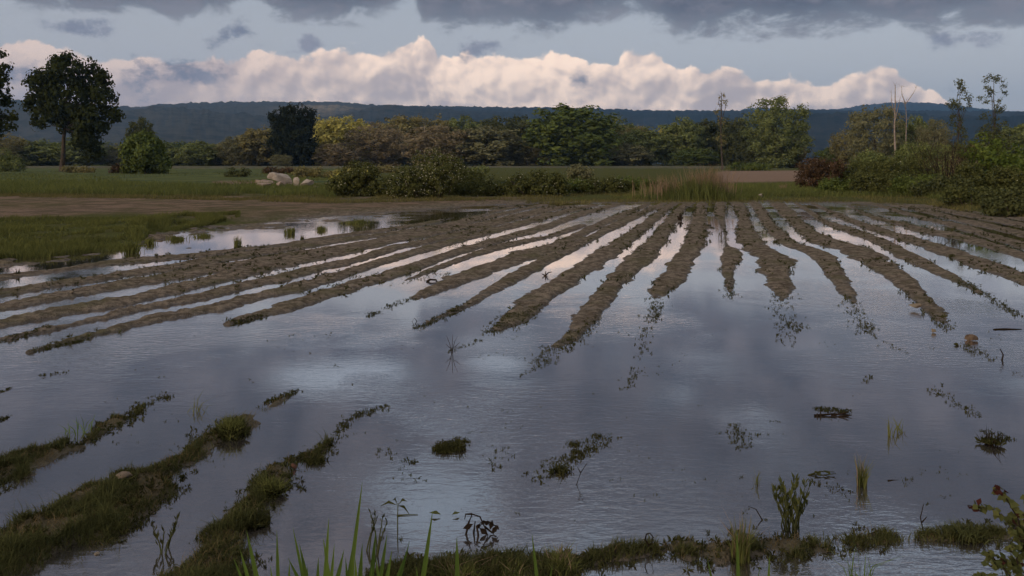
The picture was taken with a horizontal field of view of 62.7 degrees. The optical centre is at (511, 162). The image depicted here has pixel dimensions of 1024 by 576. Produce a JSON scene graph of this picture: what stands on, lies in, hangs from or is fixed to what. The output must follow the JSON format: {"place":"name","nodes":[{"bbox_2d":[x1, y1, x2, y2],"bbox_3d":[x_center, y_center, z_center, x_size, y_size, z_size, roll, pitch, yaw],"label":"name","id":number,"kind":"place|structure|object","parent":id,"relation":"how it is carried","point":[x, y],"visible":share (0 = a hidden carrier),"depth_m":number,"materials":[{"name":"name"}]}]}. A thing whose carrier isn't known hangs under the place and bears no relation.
{"place":"outdoors","nodes":[
{"label":"outdoors","id":0,"kind":"place"},
{"bbox_2d":[0,209,240,258],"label":"shore grass","id":1,"kind":"structure","parent":0,"point":[15,246],"depth_m":17.93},
{"bbox_2d":[0,171,981,204],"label":"meadow grass","id":2,"kind":"structure","parent":0,"point":[61,186],"depth_m":41.93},
{"bbox_2d":[0,392,1009,575],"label":"bank grass","id":3,"kind":"structure","parent":0,"point":[88,524],"depth_m":3.56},
{"bbox_2d":[204,414,250,439],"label":"weed tuft","id":4,"kind":"object","parent":3,"relation":"on","point":[233,430],"visible":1,"depth_m":4.87,"materials":[{"name":"green plant"}]},
{"bbox_2d":[244,474,292,497],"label":"weed tuft","id":5,"kind":"object","parent":3,"relation":"on","point":[280,489],"visible":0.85,"depth_m":4.04,"materials":[{"name":"green plant"}]},
{"bbox_2d":[484,553,540,575],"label":"grass tussock","id":6,"kind":"object","parent":3,"relation":"on","point":[514,573],"depth_m":3.26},
{"bbox_2d":[531,539,582,575],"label":"grass tussock","id":7,"kind":"object","parent":3,"relation":"on","point":[563,557],"depth_m":3.29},
{"bbox_2d":[930,518,1007,544],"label":"weed tuft","id":8,"kind":"object","parent":3,"relation":"on","point":[969,537],"visible":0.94,"depth_m":3.55,"materials":[{"name":"green plant"}]},
{"bbox_2d":[0,201,1023,575],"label":"water","id":9,"kind":"structure","parent":0,"point":[730,361],"depth_m":5.60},
{"bbox_2d":[119,239,145,253],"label":"grass tuft","id":10,"kind":"object","parent":9,"relation":"on","point":[131,248],"visible":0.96,"depth_m":14.82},
{"bbox_2d":[152,512,179,554],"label":"leafy water plant","id":11,"kind":"object","parent":9,"relation":"on","point":[174,524],"visible":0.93,"depth_m":3.46,"materials":[{"name":"green plant"}]},
{"bbox_2d":[232,504,277,529],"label":"weed tuft","id":12,"kind":"object","parent":9,"relation":"on","point":[258,521],"visible":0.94,"depth_m":3.69,"materials":[{"name":"green plant"}]},
{"bbox_2d":[303,450,331,465],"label":"weed tuft","id":13,"kind":"object","parent":9,"relation":"on","point":[315,460],"visible":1,"depth_m":4.48,"materials":[{"name":"green plant"}]},
{"bbox_2d":[366,508,387,556],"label":"leafy water plant","id":14,"kind":"object","parent":9,"relation":"on","point":[379,539],"visible":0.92,"depth_m":3.46,"materials":[{"name":"green plant"}]},
{"bbox_2d":[463,513,498,535],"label":"curled dead weed","id":15,"kind":"object","parent":9,"relation":"on","point":[467,527],"visible":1,"depth_m":3.61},
{"bbox_2d":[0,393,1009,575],"bbox_3d":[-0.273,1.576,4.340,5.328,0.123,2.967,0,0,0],"label":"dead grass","id":16,"kind":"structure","parent":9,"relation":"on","point":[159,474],"depth_m":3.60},
{"bbox_2d":[0,205,1023,575],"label":"water weeds","id":17,"kind":"object","parent":9,"relation":"on","point":[450,443],"visible":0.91,"depth_m":6.32,"materials":[{"name":"green plant"}]},
{"bbox_2d":[771,472,811,533],"bbox_3d":[1.215,1.491,3.659,0.156,0.259,0.158,0,0,41],"label":"leafy water plant","id":18,"kind":"object","parent":9,"relation":"on","point":[799,506],"visible":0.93,"depth_m":3.64,"materials":[{"name":"green plant"}]},
{"bbox_2d":[853,454,874,488],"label":"sedge tuft","id":19,"kind":"object","parent":9,"relation":"on","point":[860,478],"visible":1,"depth_m":4.15,"materials":[{"name":"green plant"}]},
{"bbox_2d":[974,428,1006,447],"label":"weed tuft","id":20,"kind":"object","parent":9,"relation":"on","point":[988,440],"visible":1,"depth_m":4.75,"materials":[{"name":"green plant"}]},
{"bbox_2d":[0,163,1023,575],"bbox_3d":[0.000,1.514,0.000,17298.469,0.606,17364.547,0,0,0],"label":"ground","id":21,"kind":"structure","parent":0,"point":[256,213],"depth_m":14.59,"materials":[{"name":"soil"}]},
{"bbox_2d":[0,48,18,137],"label":"broadleaf tree","id":22,"kind":"object","parent":21,"relation":"on","point":[6,101],"visible":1,"depth_m":105.21,"materials":[{"name":"green plant"}]},
{"bbox_2d":[0,147,29,171],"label":"shrub","id":23,"kind":"object","parent":21,"relation":"on","point":[8,163],"visible":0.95,"depth_m":140.27,"materials":[{"name":"green plant"}]},
{"bbox_2d":[0,133,38,165],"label":"broadleaf tree","id":24,"kind":"object","parent":21,"relation":"on","point":[13,144],"visible":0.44,"depth_m":233.16,"materials":[{"name":"green plant"}]},
{"bbox_2d":[7,138,67,165],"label":"broadleaf tree","id":25,"kind":"object","parent":21,"relation":"on","point":[41,146],"visible":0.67,"depth_m":235.81,"materials":[{"name":"green plant"}]},
{"bbox_2d":[18,50,125,171],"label":"oak tree","id":26,"kind":"object","parent":21,"relation":"on","point":[81,121],"visible":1,"depth_m":138.20,"materials":[{"name":"green plant"}]},
{"bbox_2d":[39,137,115,165],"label":"broadleaf tree","id":27,"kind":"object","parent":21,"relation":"on","point":[72,157],"visible":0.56,"depth_m":235.58,"materials":[{"name":"green plant"}]},
{"bbox_2d":[60,165,97,172],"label":"shrub","id":28,"kind":"object","parent":21,"relation":"on","point":[74,169],"visible":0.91,"depth_m":124.00,"materials":[{"name":"green plant"}]},
{"bbox_2d":[82,143,122,165],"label":"willow tree","id":29,"kind":"object","parent":21,"relation":"on","point":[111,161],"visible":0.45,"depth_m":242.53,"materials":[{"name":"green plant"}]},
{"bbox_2d":[123,117,154,138],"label":"broadleaf tree","id":30,"kind":"object","parent":21,"relation":"on","point":[139,125],"visible":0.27,"depth_m":213.80,"materials":[{"name":"green plant"}]},
{"bbox_2d":[117,128,172,173],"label":"rounded bush","id":31,"kind":"object","parent":21,"relation":"on","point":[142,152],"visible":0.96,"depth_m":109.93,"materials":[{"name":"green plant"}]},
{"bbox_2d":[164,147,193,165],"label":"broadleaf tree","id":32,"kind":"object","parent":21,"relation":"on","point":[171,154],"visible":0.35,"depth_m":246.87,"materials":[{"name":"green plant"}]},
{"bbox_2d":[172,140,222,165],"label":"broadleaf tree","id":33,"kind":"object","parent":21,"relation":"on","point":[196,159],"visible":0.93,"depth_m":242.38,"materials":[{"name":"green plant"}]},
{"bbox_2d":[223,166,251,176],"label":"dark shrub","id":34,"kind":"object","parent":21,"relation":"on","point":[231,172],"visible":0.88,"depth_m":86.08,"materials":[{"name":"green plant"}]},
{"bbox_2d":[212,134,263,165],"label":"willow tree","id":35,"kind":"object","parent":21,"relation":"on","point":[227,142],"visible":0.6,"depth_m":241.43,"materials":[{"name":"green plant"}]},
{"bbox_2d":[230,125,277,165],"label":"broadleaf tree","id":36,"kind":"object","parent":21,"relation":"on","point":[255,139],"visible":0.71,"depth_m":239.44,"materials":[{"name":"green plant"}]},
{"bbox_2d":[234,530,289,575],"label":"tall grass tuft","id":37,"kind":"object","parent":21,"relation":"on","point":[254,568],"visible":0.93,"depth_m":2.81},
{"bbox_2d":[267,172,292,184],"bbox_3d":[-13.756,0.939,49.859,1.547,0.593,1.157,9,0,0],"label":"boulder","id":38,"kind":"object","parent":21,"relation":"on","point":[278,177],"visible":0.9,"depth_m":49.57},
{"bbox_2d":[270,154,292,165],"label":"willow tree","id":39,"kind":"object","parent":21,"relation":"on","point":[287,161],"visible":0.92,"depth_m":221.09,"materials":[{"name":"green plant"}]},
{"bbox_2d":[265,101,319,165],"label":"conifer tree","id":40,"kind":"object","parent":21,"relation":"on","point":[298,144],"visible":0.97,"depth_m":228.90,"materials":[{"name":"green plant"}]},
{"bbox_2d":[288,165,338,177],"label":"shrub","id":41,"kind":"object","parent":21,"relation":"on","point":[303,171],"visible":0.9,"depth_m":81.46,"materials":[{"name":"green plant"}]},
{"bbox_2d":[305,114,349,165],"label":"broadleaf tree","id":42,"kind":"object","parent":21,"relation":"on","point":[321,127],"visible":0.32,"depth_m":257.13,"materials":[{"name":"yellow plant"}]},
{"bbox_2d":[310,143,360,165],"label":"broadleaf tree","id":43,"kind":"object","parent":21,"relation":"on","point":[336,151],"visible":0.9,"depth_m":233.06,"materials":[{"name":"green plant"}]},
{"bbox_2d":[288,487,408,575],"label":"tall grass tuft","id":44,"kind":"object","parent":21,"relation":"on","point":[327,571],"visible":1,"depth_m":2.86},
{"bbox_2d":[330,115,373,165],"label":"broadleaf tree","id":45,"kind":"object","parent":21,"relation":"on","point":[353,122],"visible":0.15,"depth_m":261.77,"materials":[{"name":"green plant"}]},
{"bbox_2d":[323,158,389,195],"bbox_3d":[-6.783,0.758,36.966,2.924,1.884,2.213,0,0,0],"label":"bramble bush","id":46,"kind":"object","parent":21,"relation":"on","point":[356,179],"visible":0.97,"depth_m":36.61,"materials":[{"name":"green plant"}]},
{"bbox_2d":[338,121,406,165],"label":"broadleaf tree","id":47,"kind":"object","parent":21,"relation":"on","point":[387,138],"visible":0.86,"depth_m":244.85,"materials":[{"name":"green plant"}]},
{"bbox_2d":[20,166,724,168],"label":"embankment","id":48,"kind":"structure","parent":21,"relation":"on","point":[225,167],"depth_m":211.85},
{"bbox_2d":[370,174,417,195],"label":"bramble bush","id":49,"kind":"object","parent":21,"relation":"on","point":[384,193],"visible":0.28,"depth_m":36.75,"materials":[{"name":"green plant"}]},
{"bbox_2d":[373,114,425,165],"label":"broadleaf tree","id":50,"kind":"object","parent":21,"relation":"on","point":[400,122],"visible":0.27,"depth_m":263.33,"materials":[{"name":"green plant"}]},
{"bbox_2d":[416,511,432,575],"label":"tall grass tuft","id":51,"kind":"object","parent":21,"relation":"on","point":[424,565],"visible":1,"depth_m":2.76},
{"bbox_2d":[384,136,469,197],"bbox_3d":[-3.684,0.257,35.440,3.862,3.156,3.386,0,0,0],"label":"hawthorn bush","id":52,"kind":"object","parent":21,"relation":"on","point":[427,175],"visible":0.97,"depth_m":34.76,"materials":[{"name":"green plant"}]},
{"bbox_2d":[405,113,457,161],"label":"broadleaf tree","id":53,"kind":"object","parent":21,"relation":"on","point":[427,122],"visible":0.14,"depth_m":267.57,"materials":[{"name":"green plant"}]},
{"bbox_2d":[389,125,476,165],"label":"broadleaf tree","id":54,"kind":"object","parent":21,"relation":"on","point":[426,135],"visible":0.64,"depth_m":230.58,"materials":[{"name":"green plant"}]},
{"bbox_2d":[414,552,494,575],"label":"grass tussock","id":55,"kind":"object","parent":21,"relation":"on","point":[464,569],"depth_m":3.24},
{"bbox_2d":[446,114,485,165],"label":"broadleaf tree","id":56,"kind":"object","parent":21,"relation":"on","point":[459,123],"visible":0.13,"depth_m":272.11,"materials":[{"name":"green plant"}]},
{"bbox_2d":[442,165,489,194],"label":"bramble bush","id":57,"kind":"object","parent":21,"relation":"on","point":[472,175],"visible":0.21,"depth_m":38.64,"materials":[{"name":"green plant"}]},
{"bbox_2d":[444,124,526,165],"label":"willow tree","id":58,"kind":"object","parent":21,"relation":"on","point":[497,149],"visible":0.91,"depth_m":231.21,"materials":[{"name":"green plant"}]},
{"bbox_2d":[467,115,510,165],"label":"broadleaf tree","id":59,"kind":"object","parent":21,"relation":"on","point":[494,123],"visible":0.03,"depth_m":277.00,"materials":[{"name":"green plant"}]},
{"bbox_2d":[452,174,530,196],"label":"bramble bush","id":60,"kind":"object","parent":21,"relation":"on","point":[488,188],"visible":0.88,"depth_m":36.66,"materials":[{"name":"green plant"}]},
{"bbox_2d":[0,189,1023,216],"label":"verge grass","id":61,"kind":"structure","parent":21,"relation":"on","point":[305,199],"depth_m":34.07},
{"bbox_2d":[495,115,541,165],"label":"broadleaf tree","id":62,"kind":"object","parent":21,"relation":"on","point":[515,125],"visible":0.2,"depth_m":270.21,"materials":[{"name":"green plant"}]},
{"bbox_2d":[505,138,550,165],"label":"broadleaf tree","id":63,"kind":"object","parent":21,"relation":"on","point":[530,158],"visible":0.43,"depth_m":237.35,"materials":[{"name":"green plant"}]},
{"bbox_2d":[504,166,573,195],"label":"bramble bush","id":64,"kind":"object","parent":21,"relation":"on","point":[559,186],"visible":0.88,"depth_m":36.63,"materials":[{"name":"green plant"}]},
{"bbox_2d":[519,103,624,165],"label":"broadleaf tree","id":65,"kind":"object","parent":21,"relation":"on","point":[561,150],"visible":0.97,"depth_m":222.52,"materials":[{"name":"green plant"}]},
{"bbox_2d":[551,176,596,193],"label":"bramble bush","id":66,"kind":"object","parent":21,"relation":"on","point":[573,184],"visible":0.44,"depth_m":39.59,"materials":[{"name":"green plant"}]},
{"bbox_2d":[564,161,594,178],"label":"willow shrub","id":67,"kind":"object","parent":21,"relation":"on","point":[577,171],"visible":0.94,"depth_m":73.61,"materials":[{"name":"green plant"}]},
{"bbox_2d":[568,173,633,193],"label":"bramble bush","id":68,"kind":"object","parent":21,"relation":"on","point":[612,186],"visible":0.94,"depth_m":39.50,"materials":[{"name":"green plant"}]},
{"bbox_2d":[597,142,655,165],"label":"willow tree","id":69,"kind":"object","parent":21,"relation":"on","point":[634,153],"visible":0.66,"depth_m":228.46,"materials":[{"name":"green plant"}]},
{"bbox_2d":[614,175,662,190],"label":"bramble bush","id":70,"kind":"object","parent":21,"relation":"on","point":[634,182],"visible":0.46,"depth_m":44.12,"materials":[{"name":"green plant"}]},
{"bbox_2d":[614,126,669,165],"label":"broadleaf tree","id":71,"kind":"object","parent":21,"relation":"on","point":[647,139],"visible":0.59,"depth_m":239.57,"materials":[{"name":"green plant"}]},
{"bbox_2d":[653,116,710,165],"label":"broadleaf tree","id":72,"kind":"object","parent":21,"relation":"on","point":[688,134],"visible":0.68,"depth_m":241.56,"materials":[{"name":"green plant"}]},
{"bbox_2d":[598,161,787,202],"bbox_3d":[7.778,0.747,36.021,7.324,1.742,6.725,0,0,35],"label":"reed mound","id":73,"kind":"object","parent":21,"relation":"on","point":[697,188],"visible":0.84,"depth_m":35.19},
{"bbox_2d":[667,148,720,165],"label":"broadleaf tree","id":74,"kind":"object","parent":21,"relation":"on","point":[685,156],"visible":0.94,"depth_m":228.64,"materials":[{"name":"green plant"}]},
{"bbox_2d":[674,118,728,165],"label":"broadleaf tree","id":75,"kind":"object","parent":21,"relation":"on","point":[709,127],"visible":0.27,"depth_m":246.05,"materials":[{"name":"green plant"}]},
{"bbox_2d":[713,93,727,169],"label":"tree","id":76,"kind":"object","parent":21,"relation":"on","point":[721,133],"visible":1,"depth_m":169.91,"materials":[{"name":"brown plant"}]},
{"bbox_2d":[707,115,751,165],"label":"broadleaf tree","id":77,"kind":"object","parent":21,"relation":"on","point":[732,131],"visible":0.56,"depth_m":241.71,"materials":[{"name":"green plant"}]},
{"bbox_2d":[707,537,769,575],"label":"tall grass tuft","id":78,"kind":"object","parent":21,"relation":"on","point":[737,563],"visible":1,"depth_m":3.02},
{"bbox_2d":[719,509,768,564],"bbox_3d":[0.921,1.505,3.375,0.225,0.213,0.210,0,0,32],"label":"grass tussock","id":79,"kind":"object","parent":21,"relation":"on","point":[744,545],"depth_m":3.37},
{"bbox_2d":[727,131,761,165],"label":"broadleaf tree","id":80,"kind":"object","parent":21,"relation":"on","point":[739,155],"visible":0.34,"depth_m":237.97,"materials":[{"name":"green plant"}]},
{"bbox_2d":[725,161,772,170],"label":"shrub","id":81,"kind":"object","parent":21,"relation":"on","point":[753,166],"visible":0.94,"depth_m":147.50,"materials":[{"name":"green plant"}]},
{"bbox_2d":[741,136,786,166],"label":"broadleaf tree","id":82,"kind":"object","parent":21,"relation":"on","point":[750,153],"visible":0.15,"depth_m":230.93,"materials":[{"name":"green plant"}]},
{"bbox_2d":[737,94,814,167],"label":"broadleaf tree","id":83,"kind":"object","parent":21,"relation":"on","point":[767,121],"visible":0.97,"depth_m":218.84,"materials":[{"name":"green plant"}]},
{"bbox_2d":[794,147,851,187],"bbox_3d":[16.745,0.483,45.544,3.170,2.615,2.813,0,0,0],"label":"reddish bramble","id":84,"kind":"object","parent":21,"relation":"on","point":[815,169],"visible":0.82,"depth_m":45.29,"materials":[{"name":"brown plant"}]},
{"bbox_2d":[812,148,848,164],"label":"broadleaf tree","id":85,"kind":"object","parent":21,"relation":"on","point":[823,153],"visible":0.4,"depth_m":212.99,"materials":[{"name":"green plant"}]},
{"bbox_2d":[827,129,855,168],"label":"broadleaf tree","id":86,"kind":"object","parent":21,"relation":"on","point":[835,146],"visible":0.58,"depth_m":209.14,"materials":[{"name":"green plant"}]},
{"bbox_2d":[814,171,868,194],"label":"bramble bush","id":87,"kind":"object","parent":21,"relation":"on","point":[833,184],"visible":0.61,"depth_m":38.47,"materials":[{"name":"green plant"}]},
{"bbox_2d":[826,157,902,182],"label":"bramble bush","id":88,"kind":"object","parent":21,"relation":"on","point":[847,172],"visible":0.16,"depth_m":46.59,"materials":[{"name":"green plant"}]},
{"bbox_2d":[844,104,907,161],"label":"willow tree","id":89,"kind":"object","parent":21,"relation":"on","point":[861,122],"visible":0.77,"depth_m":178.00,"materials":[{"name":"green plant"}]},
{"bbox_2d":[849,147,914,168],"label":"bramble bush","id":90,"kind":"object","parent":21,"relation":"on","point":[867,156],"visible":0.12,"depth_m":73.37,"materials":[{"name":"green plant"}]},
{"bbox_2d":[847,165,917,194],"bbox_3d":[16.877,0.853,37.827,3.439,1.797,2.247,0,0,0],"label":"bramble bush","id":91,"kind":"object","parent":21,"relation":"on","point":[861,182],"visible":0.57,"depth_m":37.44,"materials":[{"name":"green plant"}]},
{"bbox_2d":[869,150,941,178],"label":"bramble bush","id":92,"kind":"object","parent":21,"relation":"on","point":[892,166],"visible":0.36,"depth_m":44.03,"materials":[{"name":"green plant"}]},
{"bbox_2d":[887,169,943,196],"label":"bramble bush","id":93,"kind":"object","parent":21,"relation":"on","point":[901,184],"visible":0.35,"depth_m":36.05,"materials":[{"name":"green plant"}]},
{"bbox_2d":[897,115,937,148],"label":"broadleaf tree","id":94,"kind":"object","parent":21,"relation":"on","point":[911,128],"visible":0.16,"depth_m":188.24,"materials":[{"name":"green plant"}]},
{"bbox_2d":[891,140,962,179],"bbox_3d":[31.048,0.036,62.467,5.252,3.417,3.961,0,0,0],"label":"bramble bush","id":95,"kind":"object","parent":21,"relation":"on","point":[905,152],"visible":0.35,"depth_m":62.15,"materials":[{"name":"green plant"}]},
{"bbox_2d":[914,117,955,153],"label":"willow tree","id":96,"kind":"object","parent":21,"relation":"on","point":[932,129],"visible":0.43,"depth_m":174.13,"materials":[{"name":"green plant"}]},
{"bbox_2d":[907,170,978,196],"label":"bramble bush","id":97,"kind":"object","parent":21,"relation":"on","point":[936,184],"visible":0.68,"depth_m":35.08,"materials":[{"name":"green plant"}]},
{"bbox_2d":[945,78,973,150],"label":"alder tree","id":98,"kind":"object","parent":21,"relation":"on","point":[956,103],"visible":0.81,"depth_m":119.81,"materials":[{"name":"green plant"}]},
{"bbox_2d":[909,125,1022,178],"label":"bare shrub","id":99,"kind":"object","parent":21,"relation":"on","point":[945,165],"visible":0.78,"depth_m":38.63,"materials":[{"name":"brown plant"}]},
{"bbox_2d":[937,179,1012,206],"bbox_3d":[16.167,1.092,29.319,2.700,1.102,1.552,0,0,0],"label":"bramble bush","id":100,"kind":"object","parent":21,"relation":"on","point":[954,194],"visible":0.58,"depth_m":29.10,"materials":[{"name":"green plant"}]},
{"bbox_2d":[949,156,1023,192],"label":"bramble bush","id":101,"kind":"object","parent":21,"relation":"on","point":[1000,176],"visible":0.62,"depth_m":35.83,"materials":[{"name":"green plant"}]},
{"bbox_2d":[954,131,1023,195],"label":"leafy bush","id":102,"kind":"object","parent":21,"relation":"on","point":[988,153],"visible":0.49,"depth_m":37.82,"materials":[{"name":"green plant"}]},
{"bbox_2d":[967,172,1023,216],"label":"bramble bush","id":103,"kind":"object","parent":21,"relation":"on","point":[1007,205],"visible":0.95,"depth_m":24.58,"materials":[{"name":"green plant"}]},
{"bbox_2d":[968,484,1023,575],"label":"bramble spray","id":104,"kind":"object","parent":21,"relation":"on","point":[1014,565],"visible":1,"depth_m":2.70,"materials":[{"name":"green plant"}]},
{"bbox_2d":[975,73,1016,152],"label":"alder tree","id":105,"kind":"object","parent":21,"relation":"on","point":[994,113],"visible":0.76,"depth_m":119.79,"materials":[{"name":"green plant"}]},
{"bbox_2d":[983,123,1023,158],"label":"broadleaf tree","id":106,"kind":"object","parent":21,"relation":"on","point":[1017,132],"visible":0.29,"depth_m":148.40,"materials":[{"name":"green plant"}]},
{"bbox_2d":[0,99,1023,162],"bbox_3d":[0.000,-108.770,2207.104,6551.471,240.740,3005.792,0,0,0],"label":"hills","id":107,"kind":"structure","parent":0,"point":[214,122],"depth_m":2069.78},
{"bbox_2d":[0,0,1023,110],"label":"sky","id":108,"kind":"structure","parent":0,"point":[653,55],"materials":[{"name":"grey"}]},
{"bbox_2d":[828,540,902,575],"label":"grass tussock","id":109,"kind":"object","parent":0,"point":[852,571],"depth_m":3.20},
{"bbox_2d":[740,102,1015,111],"bbox_3d":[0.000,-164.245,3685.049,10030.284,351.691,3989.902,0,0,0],"label":"hills","id":110,"kind":"structure","parent":0,"point":[912,106],"depth_m":4555.96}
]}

